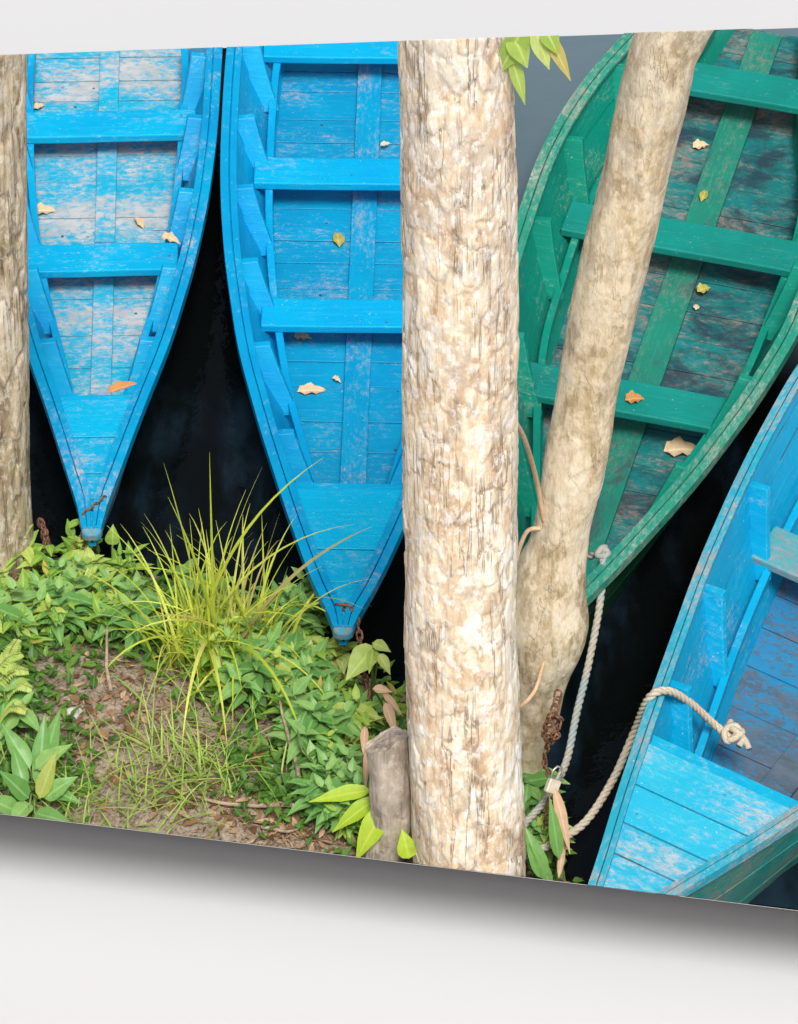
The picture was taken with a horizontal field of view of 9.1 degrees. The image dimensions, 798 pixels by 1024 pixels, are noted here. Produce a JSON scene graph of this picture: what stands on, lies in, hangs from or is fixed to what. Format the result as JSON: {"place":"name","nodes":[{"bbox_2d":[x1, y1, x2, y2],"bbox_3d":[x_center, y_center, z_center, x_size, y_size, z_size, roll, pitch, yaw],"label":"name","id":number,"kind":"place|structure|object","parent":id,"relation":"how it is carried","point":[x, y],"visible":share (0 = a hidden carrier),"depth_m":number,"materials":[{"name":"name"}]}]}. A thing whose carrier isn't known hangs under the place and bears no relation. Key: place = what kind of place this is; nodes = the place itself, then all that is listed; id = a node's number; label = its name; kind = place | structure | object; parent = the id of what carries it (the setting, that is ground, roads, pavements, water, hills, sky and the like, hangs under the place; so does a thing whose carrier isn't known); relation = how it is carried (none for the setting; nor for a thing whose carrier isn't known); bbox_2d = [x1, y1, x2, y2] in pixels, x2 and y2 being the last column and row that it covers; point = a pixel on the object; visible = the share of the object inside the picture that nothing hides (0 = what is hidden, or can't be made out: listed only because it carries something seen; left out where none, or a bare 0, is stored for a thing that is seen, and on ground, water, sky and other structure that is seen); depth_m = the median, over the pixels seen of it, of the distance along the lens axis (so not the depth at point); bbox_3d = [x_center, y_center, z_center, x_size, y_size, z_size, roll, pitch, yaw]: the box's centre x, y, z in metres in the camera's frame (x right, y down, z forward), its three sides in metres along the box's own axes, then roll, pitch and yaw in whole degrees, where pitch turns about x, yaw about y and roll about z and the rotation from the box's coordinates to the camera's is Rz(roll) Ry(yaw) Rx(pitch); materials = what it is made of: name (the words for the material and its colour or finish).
{"place":"outdoors","nodes":[
{"label":"outdoors","id":0,"kind":"place"},
{"bbox_2d":[0,0,797,1023],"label":"floor","id":1,"kind":"structure","parent":0,"point":[102,924],"depth_m":18.68,"materials":[{"name":"grey"}]},
{"bbox_2d":[0,558,797,909],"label":"bank","id":2,"kind":"structure","parent":0,"point":[178,828],"depth_m":18.64,"materials":[{"name":"soil"}]},
{"bbox_2d":[0,612,22,651],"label":"leafy weed","id":3,"kind":"object","parent":2,"relation":"on","point":[5,626],"visible":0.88,"depth_m":18.87,"materials":[{"name":"green plant"}]},
{"bbox_2d":[0,668,31,705],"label":"leafy weed","id":4,"kind":"object","parent":2,"relation":"on","point":[3,672],"visible":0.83,"depth_m":18.57,"materials":[{"name":"green plant"}]},
{"bbox_2d":[0,54,33,578],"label":"tree","id":5,"kind":"object","parent":2,"relation":"on","point":[16,518],"visible":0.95,"depth_m":18.50,"materials":[{"name":"grey plant"}]},
{"bbox_2d":[7,517,53,589],"bbox_3d":[-1.599,0.218,19.421,0.580,0.159,0.333,-16,47,-15],"label":"chain","id":6,"kind":"object","parent":5,"relation":"attached to","point":[40,521],"visible":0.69,"depth_m":19.51,"materials":[{"name":"metal"}]},
{"bbox_2d":[0,638,33,722],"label":"fern","id":7,"kind":"object","parent":2,"relation":"on","point":[7,658],"visible":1,"depth_m":18.57,"materials":[{"name":"green plant"}]},
{"bbox_2d":[0,574,37,634],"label":"leafy weed","id":8,"kind":"object","parent":2,"relation":"on","point":[14,611],"visible":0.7,"depth_m":19.03,"materials":[{"name":"green plant"}]},
{"bbox_2d":[0,674,39,749],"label":"leafy weed","id":9,"kind":"object","parent":2,"relation":"on","point":[12,721],"visible":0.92,"depth_m":18.51,"materials":[{"name":"green plant"}]},
{"bbox_2d":[0,614,41,666],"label":"leafy weed","id":10,"kind":"object","parent":2,"relation":"on","point":[7,638],"visible":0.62,"depth_m":18.89,"materials":[{"name":"green plant"}]},
{"bbox_2d":[8,604,53,665],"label":"leafy weed","id":11,"kind":"object","parent":2,"relation":"on","point":[26,631],"visible":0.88,"depth_m":18.97,"materials":[{"name":"green plant"}]},
{"bbox_2d":[6,524,56,577],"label":"leafy weed","id":12,"kind":"object","parent":2,"relation":"on","point":[32,556],"visible":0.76,"depth_m":19.34,"materials":[{"name":"green plant"}]},
{"bbox_2d":[12,570,64,613],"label":"leafy weed","id":13,"kind":"object","parent":2,"relation":"on","point":[34,577],"visible":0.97,"depth_m":19.12,"materials":[{"name":"green plant"}]},
{"bbox_2d":[0,710,81,821],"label":"broad leaf plant","id":14,"kind":"object","parent":2,"relation":"on","point":[44,756],"visible":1,"depth_m":18.31,"materials":[{"name":"plant"}]},
{"bbox_2d":[20,544,62,574],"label":"leafy weed","id":15,"kind":"object","parent":2,"relation":"on","point":[50,549],"visible":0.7,"depth_m":19.39,"materials":[{"name":"green plant"}]},
{"bbox_2d":[9,559,76,595],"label":"leafy weed","id":16,"kind":"object","parent":2,"relation":"on","point":[24,578],"visible":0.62,"depth_m":19.27,"materials":[{"name":"green plant"}]},
{"bbox_2d":[33,592,79,644],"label":"leafy weed","id":17,"kind":"object","parent":2,"relation":"on","point":[43,607],"visible":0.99,"depth_m":19.06,"materials":[{"name":"green plant"}]},
{"bbox_2d":[31,583,88,645],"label":"leafy weed","id":18,"kind":"object","parent":2,"relation":"on","point":[57,629],"visible":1,"depth_m":19.07,"materials":[{"name":"green plant"}]},
{"bbox_2d":[28,567,97,632],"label":"leafy weed","id":19,"kind":"object","parent":2,"relation":"on","point":[81,582],"visible":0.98,"depth_m":19.13,"materials":[{"name":"green plant"}]},
{"bbox_2d":[38,551,93,590],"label":"leafy weed","id":20,"kind":"object","parent":2,"relation":"on","point":[62,563],"visible":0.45,"depth_m":19.35,"materials":[{"name":"green plant"}]},
{"bbox_2d":[56,519,101,575],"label":"leafy weed","id":21,"kind":"object","parent":2,"relation":"on","point":[68,546],"visible":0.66,"depth_m":19.47,"materials":[{"name":"green plant"}]},
{"bbox_2d":[76,545,118,579],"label":"leafy weed","id":22,"kind":"object","parent":2,"relation":"on","point":[89,557],"visible":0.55,"depth_m":19.41,"materials":[{"name":"green plant"}]},
{"bbox_2d":[80,607,125,644],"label":"leafy weed","id":23,"kind":"object","parent":2,"relation":"on","point":[92,612],"visible":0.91,"depth_m":19.08,"materials":[{"name":"green plant"}]},
{"bbox_2d":[105,626,112,690],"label":"twig","id":24,"kind":"object","parent":2,"relation":"on","point":[109,682],"visible":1,"depth_m":18.78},
{"bbox_2d":[91,569,129,606],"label":"leafy weed","id":25,"kind":"object","parent":2,"relation":"on","point":[102,592],"visible":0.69,"depth_m":19.14,"materials":[{"name":"green plant"}]},
{"bbox_2d":[105,525,119,566],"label":"spoon leaf plant","id":26,"kind":"object","parent":2,"relation":"on","point":[112,538],"visible":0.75,"depth_m":19.63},
{"bbox_2d":[78,585,148,645],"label":"leafy weed","id":27,"kind":"object","parent":2,"relation":"on","point":[96,610],"visible":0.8,"depth_m":19.09,"materials":[{"name":"green plant"}]},
{"bbox_2d":[79,565,164,626],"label":"leafy weed","id":28,"kind":"object","parent":2,"relation":"on","point":[120,578],"visible":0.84,"depth_m":19.16,"materials":[{"name":"green plant"}]},
{"bbox_2d":[96,541,153,578],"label":"leafy weed","id":29,"kind":"object","parent":2,"relation":"on","point":[117,559],"visible":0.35,"depth_m":19.44,"materials":[{"name":"green plant"}]},
{"bbox_2d":[92,579,173,656],"bbox_3d":[-1.020,0.429,19.110,0.283,0.305,0.330,31,53,27],"label":"leafy weed","id":30,"kind":"object","parent":2,"relation":"on","point":[135,636],"visible":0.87,"depth_m":19.07,"materials":[{"name":"green plant"}]},
{"bbox_2d":[0,648,298,838],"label":"short grass","id":31,"kind":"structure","parent":2,"relation":"on","point":[198,755],"depth_m":18.48,"materials":[{"name":"plant"}]},
{"bbox_2d":[129,573,174,629],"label":"leafy weed","id":32,"kind":"object","parent":2,"relation":"on","point":[165,589],"visible":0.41,"depth_m":19.28,"materials":[{"name":"green plant"}]},
{"bbox_2d":[19,628,357,855],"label":"leaf litter","id":33,"kind":"object","parent":2,"relation":"on","point":[295,818],"visible":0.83,"depth_m":18.57,"materials":[{"name":"plant"}]},
{"bbox_2d":[163,557,228,634],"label":"leafy weed","id":34,"kind":"object","parent":2,"relation":"on","point":[186,571],"visible":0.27,"depth_m":19.25,"materials":[{"name":"green plant"}]},
{"bbox_2d":[179,622,233,685],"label":"leafy weed","id":35,"kind":"object","parent":2,"relation":"on","point":[204,657],"visible":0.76,"depth_m":18.92,"materials":[{"name":"green plant"}]},
{"bbox_2d":[186,641,246,712],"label":"leafy weed","id":36,"kind":"object","parent":2,"relation":"on","point":[212,684],"visible":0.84,"depth_m":18.90,"materials":[{"name":"green plant"}]},
{"bbox_2d":[75,452,371,752],"bbox_3d":[-0.683,0.271,18.698,1.220,1.130,1.182,0,45,0],"label":"grass tuft","id":37,"kind":"object","parent":2,"relation":"on","point":[185,621],"visible":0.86,"depth_m":18.93,"materials":[{"name":"plant"}]},
{"bbox_2d":[202,600,245,644],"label":"leafy weed","id":38,"kind":"object","parent":2,"relation":"on","point":[220,622],"visible":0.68,"depth_m":18.99,"materials":[{"name":"green plant"}]},
{"bbox_2d":[204,576,257,614],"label":"leafy weed","id":39,"kind":"object","parent":2,"relation":"on","point":[225,587],"visible":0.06,"depth_m":19.30,"materials":[{"name":"green plant"}]},
{"bbox_2d":[185,612,281,696],"bbox_3d":[-0.620,0.570,19.003,0.365,0.338,0.314,-23,49,-21],"label":"leafy weed","id":40,"kind":"object","parent":2,"relation":"on","point":[255,642],"visible":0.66,"depth_m":18.97,"materials":[{"name":"green plant"}]},
{"bbox_2d":[194,794,304,809],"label":"twig","id":41,"kind":"object","parent":2,"relation":"on","point":[261,805],"visible":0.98,"depth_m":18.38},
{"bbox_2d":[210,639,291,712],"bbox_3d":[-0.550,0.642,18.881,0.324,0.300,0.279,-7,45,-7],"label":"leafy weed","id":42,"kind":"object","parent":2,"relation":"on","point":[258,685],"visible":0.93,"depth_m":18.82,"materials":[{"name":"green plant"}]},
{"bbox_2d":[236,643,296,703],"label":"leafy weed","id":43,"kind":"object","parent":2,"relation":"on","point":[274,660],"visible":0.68,"depth_m":18.90,"materials":[{"name":"green plant"}]},
{"bbox_2d":[260,678,307,721],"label":"leafy weed","id":44,"kind":"object","parent":2,"relation":"on","point":[275,698],"visible":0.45,"depth_m":18.77,"materials":[{"name":"green plant"}]},
{"bbox_2d":[278,700,300,776],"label":"twig","id":45,"kind":"object","parent":2,"relation":"on","point":[297,768],"visible":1,"depth_m":18.54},
{"bbox_2d":[0,544,583,882],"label":"ground cover","id":46,"kind":"object","parent":2,"relation":"on","point":[266,796],"visible":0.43,"depth_m":18.67,"materials":[{"name":"green plant"}]},
{"bbox_2d":[254,567,329,633],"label":"leafy weed","id":47,"kind":"object","parent":2,"relation":"on","point":[290,592],"visible":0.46,"depth_m":19.37,"materials":[{"name":"green plant"}]},
{"bbox_2d":[271,665,320,713],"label":"leafy weed","id":48,"kind":"object","parent":2,"relation":"on","point":[311,685],"visible":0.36,"depth_m":18.83,"materials":[{"name":"green plant"}]},
{"bbox_2d":[259,619,337,681],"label":"leafy weed","id":49,"kind":"object","parent":2,"relation":"on","point":[296,638],"visible":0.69,"depth_m":19.00,"materials":[{"name":"green plant"}]},
{"bbox_2d":[266,644,338,697],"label":"leafy weed","id":50,"kind":"object","parent":2,"relation":"on","point":[315,671],"visible":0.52,"depth_m":18.91,"materials":[{"name":"green plant"}]},
{"bbox_2d":[277,580,329,635],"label":"leafy weed","id":51,"kind":"object","parent":2,"relation":"on","point":[318,618],"visible":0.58,"depth_m":19.30,"materials":[{"name":"green plant"}]},
{"bbox_2d":[265,686,353,763],"bbox_3d":[-0.326,0.826,18.631,0.325,0.300,0.279,-20,48,-19],"label":"leafy weed","id":52,"kind":"object","parent":2,"relation":"on","point":[278,735],"visible":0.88,"depth_m":18.55,"materials":[{"name":"green plant"}]},
{"bbox_2d":[290,641,331,676],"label":"leafy weed","id":53,"kind":"object","parent":2,"relation":"on","point":[320,655],"visible":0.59,"depth_m":18.97,"materials":[{"name":"green plant"}]},
{"bbox_2d":[281,639,342,686],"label":"leafy weed","id":54,"kind":"object","parent":2,"relation":"on","point":[333,675],"visible":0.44,"depth_m":18.95,"materials":[{"name":"green plant"}]},
{"bbox_2d":[272,673,358,764],"bbox_3d":[-0.313,0.811,18.649,0.324,0.349,0.378,1,45,1],"label":"leafy weed","id":55,"kind":"object","parent":2,"relation":"on","point":[295,691],"visible":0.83,"depth_m":18.60,"materials":[{"name":"green plant"}]},
{"bbox_2d":[292,730,339,778],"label":"leafy weed","id":56,"kind":"object","parent":2,"relation":"on","point":[302,744],"visible":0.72,"depth_m":18.44,"materials":[{"name":"green plant"}]},
{"bbox_2d":[287,764,353,833],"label":"leafy weed","id":57,"kind":"object","parent":2,"relation":"on","point":[303,802],"visible":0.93,"depth_m":18.30,"materials":[{"name":"green plant"}]},
{"bbox_2d":[280,673,361,736],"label":"leafy weed","id":58,"kind":"object","parent":2,"relation":"on","point":[347,707],"visible":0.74,"depth_m":18.62,"materials":[{"name":"green plant"}]},
{"bbox_2d":[305,637,338,668],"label":"leafy weed","id":59,"kind":"object","parent":2,"relation":"on","point":[330,644],"visible":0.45,"depth_m":19.11,"materials":[{"name":"green plant"}]},
{"bbox_2d":[296,769,352,828],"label":"leafy weed","id":60,"kind":"object","parent":2,"relation":"on","point":[328,780],"visible":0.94,"depth_m":18.31,"materials":[{"name":"green plant"}]},
{"bbox_2d":[289,734,362,768],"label":"leafy weed","id":61,"kind":"object","parent":2,"relation":"on","point":[334,749],"visible":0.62,"depth_m":18.50,"materials":[{"name":"green plant"}]},
{"bbox_2d":[286,746,368,817],"bbox_3d":[-0.259,1.026,18.381,0.301,0.278,0.258,33,53,28],"label":"leafy weed","id":62,"kind":"object","parent":2,"relation":"on","point":[322,756],"visible":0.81,"depth_m":18.33,"materials":[{"name":"green plant"}]},
{"bbox_2d":[296,744,368,811],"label":"leafy weed","id":63,"kind":"object","parent":2,"relation":"on","point":[358,756],"visible":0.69,"depth_m":18.38,"materials":[{"name":"green plant"}]},
{"bbox_2d":[313,636,361,692],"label":"leafy weed","id":64,"kind":"object","parent":2,"relation":"on","point":[341,663],"visible":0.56,"depth_m":19.15,"materials":[{"name":"green plant"}]},
{"bbox_2d":[316,768,368,832],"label":"leafy weed","id":65,"kind":"object","parent":2,"relation":"on","point":[358,777],"visible":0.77,"depth_m":18.26,"materials":[{"name":"green plant"}]},
{"bbox_2d":[323,800,361,839],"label":"leafy weed","id":66,"kind":"object","parent":2,"relation":"on","point":[340,832],"visible":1,"depth_m":18.28,"materials":[{"name":"green plant"}]},
{"bbox_2d":[317,683,384,728],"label":"leafy weed","id":67,"kind":"object","parent":2,"relation":"on","point":[365,710],"visible":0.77,"depth_m":18.66,"materials":[{"name":"green plant"}]},
{"bbox_2d":[336,684,382,731],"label":"leafy weed","id":68,"kind":"object","parent":2,"relation":"on","point":[377,708],"visible":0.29,"depth_m":18.87,"materials":[{"name":"green plant"}]},
{"bbox_2d":[340,710,383,746],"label":"leafy weed","id":69,"kind":"object","parent":2,"relation":"on","point":[358,723],"visible":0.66,"depth_m":18.65,"materials":[{"name":"green plant"}]},
{"bbox_2d":[310,784,416,859],"bbox_3d":[-0.114,1.194,18.228,0.426,0.320,0.184,35,55,30],"label":"bright blade plant","id":70,"kind":"object","parent":2,"relation":"on","point":[369,834],"visible":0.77,"depth_m":18.18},
{"bbox_2d":[346,639,390,700],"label":"climbing vine","id":71,"kind":"object","parent":2,"relation":"on","point":[364,657],"visible":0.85,"depth_m":18.59,"materials":[{"name":"green plant"}]},
{"bbox_2d":[360,684,401,785],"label":"drying plant","id":72,"kind":"object","parent":2,"relation":"on","point":[389,705],"visible":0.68,"depth_m":18.39,"materials":[{"name":"brown plant"}]},
{"bbox_2d":[362,726,410,862],"bbox_3d":[-0.042,1.026,18.097,0.213,0.713,0.182,0,45,0],"label":"tree stump","id":73,"kind":"object","parent":2,"relation":"on","point":[387,753],"visible":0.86,"depth_m":17.97,"materials":[{"name":"grey wood"}]},
{"bbox_2d":[368,717,406,735],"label":"leafy weed","id":74,"kind":"object","parent":2,"relation":"on","point":[373,729],"visible":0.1,"depth_m":18.69,"materials":[{"name":"green plant"}]},
{"bbox_2d":[377,681,406,729],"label":"leafy weed","id":75,"kind":"object","parent":2,"relation":"on","point":[397,694],"visible":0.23,"depth_m":18.97,"materials":[{"name":"green plant"}]},
{"bbox_2d":[397,37,525,876],"bbox_3d":[0.230,-0.066,16.878,0.469,4.254,0.421,0,45,0],"label":"tree","id":76,"kind":"object","parent":2,"relation":"on","point":[459,247],"visible":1,"depth_m":16.54,"materials":[{"name":"beige plant"}]},
{"bbox_2d":[517,526,539,562],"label":"vine","id":77,"kind":"object","parent":76,"relation":"hanging from","point":[526,532],"visible":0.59,"depth_m":17.70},
{"bbox_2d":[518,423,544,522],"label":"vine","id":78,"kind":"object","parent":76,"relation":"hanging from","point":[533,468],"visible":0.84,"depth_m":17.49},
{"bbox_2d":[499,35,570,104],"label":"hanging branch","id":79,"kind":"object","parent":76,"relation":"attached to","point":[514,53],"visible":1,"depth_m":15.38,"materials":[{"name":"green plant"}]},
{"bbox_2d":[525,807,549,867],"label":"leafy weed","id":80,"kind":"object","parent":2,"relation":"on","point":[537,830],"visible":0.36,"depth_m":18.52,"materials":[{"name":"green plant"}]},
{"bbox_2d":[525,796,562,879],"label":"leaves","id":81,"kind":"object","parent":2,"relation":"on","point":[538,859],"visible":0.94,"depth_m":18.29,"materials":[{"name":"green plant"}]},
{"bbox_2d":[522,768,569,815],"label":"leafy weed","id":82,"kind":"object","parent":2,"relation":"on","point":[533,787],"visible":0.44,"depth_m":18.69,"materials":[{"name":"green plant"}]},
{"bbox_2d":[525,800,574,866],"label":"leafy weed","id":83,"kind":"object","parent":2,"relation":"on","point":[544,837],"visible":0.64,"depth_m":18.58,"materials":[{"name":"green plant"}]},
{"bbox_2d":[553,788,569,878],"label":"dry leaf","id":84,"kind":"object","parent":2,"relation":"on","point":[559,808],"visible":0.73,"depth_m":18.35,"materials":[{"name":"brown plant"}]},
{"bbox_2d":[516,30,713,784],"bbox_3d":[0.703,-0.203,17.622,0.637,4.050,0.300,0,45,0],"label":"tree","id":85,"kind":"object","parent":2,"relation":"on","point":[552,620],"visible":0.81,"depth_m":17.18,"materials":[{"name":"beige plant"}]},
{"bbox_2d":[520,662,544,708],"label":"vine","id":86,"kind":"object","parent":85,"relation":"attached to","point":[533,692],"visible":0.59,"depth_m":18.18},
{"bbox_2d":[541,689,563,778],"bbox_3d":[0.564,0.822,18.251,0.073,0.417,0.100,16,47,16],"label":"chain","id":87,"kind":"object","parent":85,"relation":"hanging from","point":[551,740],"visible":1,"depth_m":18.19,"materials":[{"name":"metal"}]},
{"bbox_2d":[544,765,563,793],"bbox_3d":[0.571,0.990,18.353,0.048,0.096,0.100,21,49,19],"label":"padlock","id":88,"kind":"object","parent":87,"relation":"hanging from","point":[551,784],"visible":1,"depth_m":18.34,"materials":[{"name":"gold metal"}]},
{"bbox_2d":[4,814,797,910],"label":"edge board","id":89,"kind":"object","parent":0,"point":[401,862],"visible":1,"depth_m":17.93,"materials":[{"name":"grey"}]},
{"bbox_2d":[28,28,797,908],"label":"water","id":90,"kind":"structure","parent":0,"point":[198,428],"depth_m":20.03,"materials":[{"name":"liquid"}]},
{"bbox_2d":[26,47,222,545],"bbox_3d":[-1.234,-0.992,20.780,1.007,0.560,3.584,-1,45,-1],"label":"rowing boat","id":91,"kind":"object","parent":90,"relation":"on","point":[118,142],"visible":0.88,"depth_m":20.92,"materials":[{"name":"blue paint"}]},
{"bbox_2d":[79,495,106,549],"bbox_3d":[-1.210,0.089,19.465,0.046,0.245,0.246,18,48,17],"label":"chain","id":92,"kind":"object","parent":91,"relation":"hanging from","point":[96,503],"visible":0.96,"depth_m":19.41,"materials":[{"name":"metal"}]},
{"bbox_2d":[107,381,136,392],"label":"dry leaf","id":93,"kind":"object","parent":91,"relation":"on","point":[117,386],"visible":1,"depth_m":20.01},
{"bbox_2d":[220,41,403,644],"bbox_3d":[-0.165,-0.832,20.592,1.215,0.600,4.228,1,45,1],"label":"rowing boat","id":94,"kind":"object","parent":90,"relation":"on","point":[309,165],"visible":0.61,"depth_m":20.67,"materials":[{"name":"paint"}]},
{"bbox_2d":[297,382,325,394],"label":"dry leaf","id":95,"kind":"object","parent":94,"relation":"on","point":[307,388],"visible":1,"depth_m":20.43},
{"bbox_2d":[334,603,370,701],"bbox_3d":[-0.143,0.561,18.894,0.079,0.195,0.479,-12,46,-11],"label":"chain","id":96,"kind":"object","parent":94,"relation":"hanging from","point":[359,640],"visible":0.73,"depth_m":18.94,"materials":[{"name":"metal"}]},
{"bbox_2d":[517,29,797,646],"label":"rowing boat","id":97,"kind":"object","parent":90,"relation":"on","point":[703,377],"visible":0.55,"depth_m":20.72,"materials":[{"name":"green paint"}]},
{"bbox_2d":[525,544,610,826],"bbox_3d":[0.639,0.657,18.797,0.119,0.325,1.262,9,46,9],"label":"rope","id":98,"kind":"object","parent":97,"relation":"hanging from","point":[602,553],"visible":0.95,"depth_m":18.89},
{"bbox_2d":[625,390,643,403],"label":"dry leaf","id":99,"kind":"object","parent":97,"relation":"on","point":[631,396],"visible":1,"depth_m":20.07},
{"bbox_2d":[664,436,695,456],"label":"dry leaf","id":100,"kind":"object","parent":97,"relation":"on","point":[676,446],"visible":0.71,"depth_m":20.19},
{"bbox_2d":[588,365,797,904],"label":"rowing boat","id":101,"kind":"object","parent":90,"relation":"on","point":[699,809],"visible":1,"depth_m":18.89,"materials":[{"name":"wood"}]},
{"bbox_2d":[525,686,751,859],"bbox_3d":[0.842,0.910,18.518,1.002,0.443,0.243,-23,49,-21],"label":"rope","id":102,"kind":"object","parent":101,"relation":"attached to","point":[731,731],"visible":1,"depth_m":18.60,"materials":[{"name":"fabric"}]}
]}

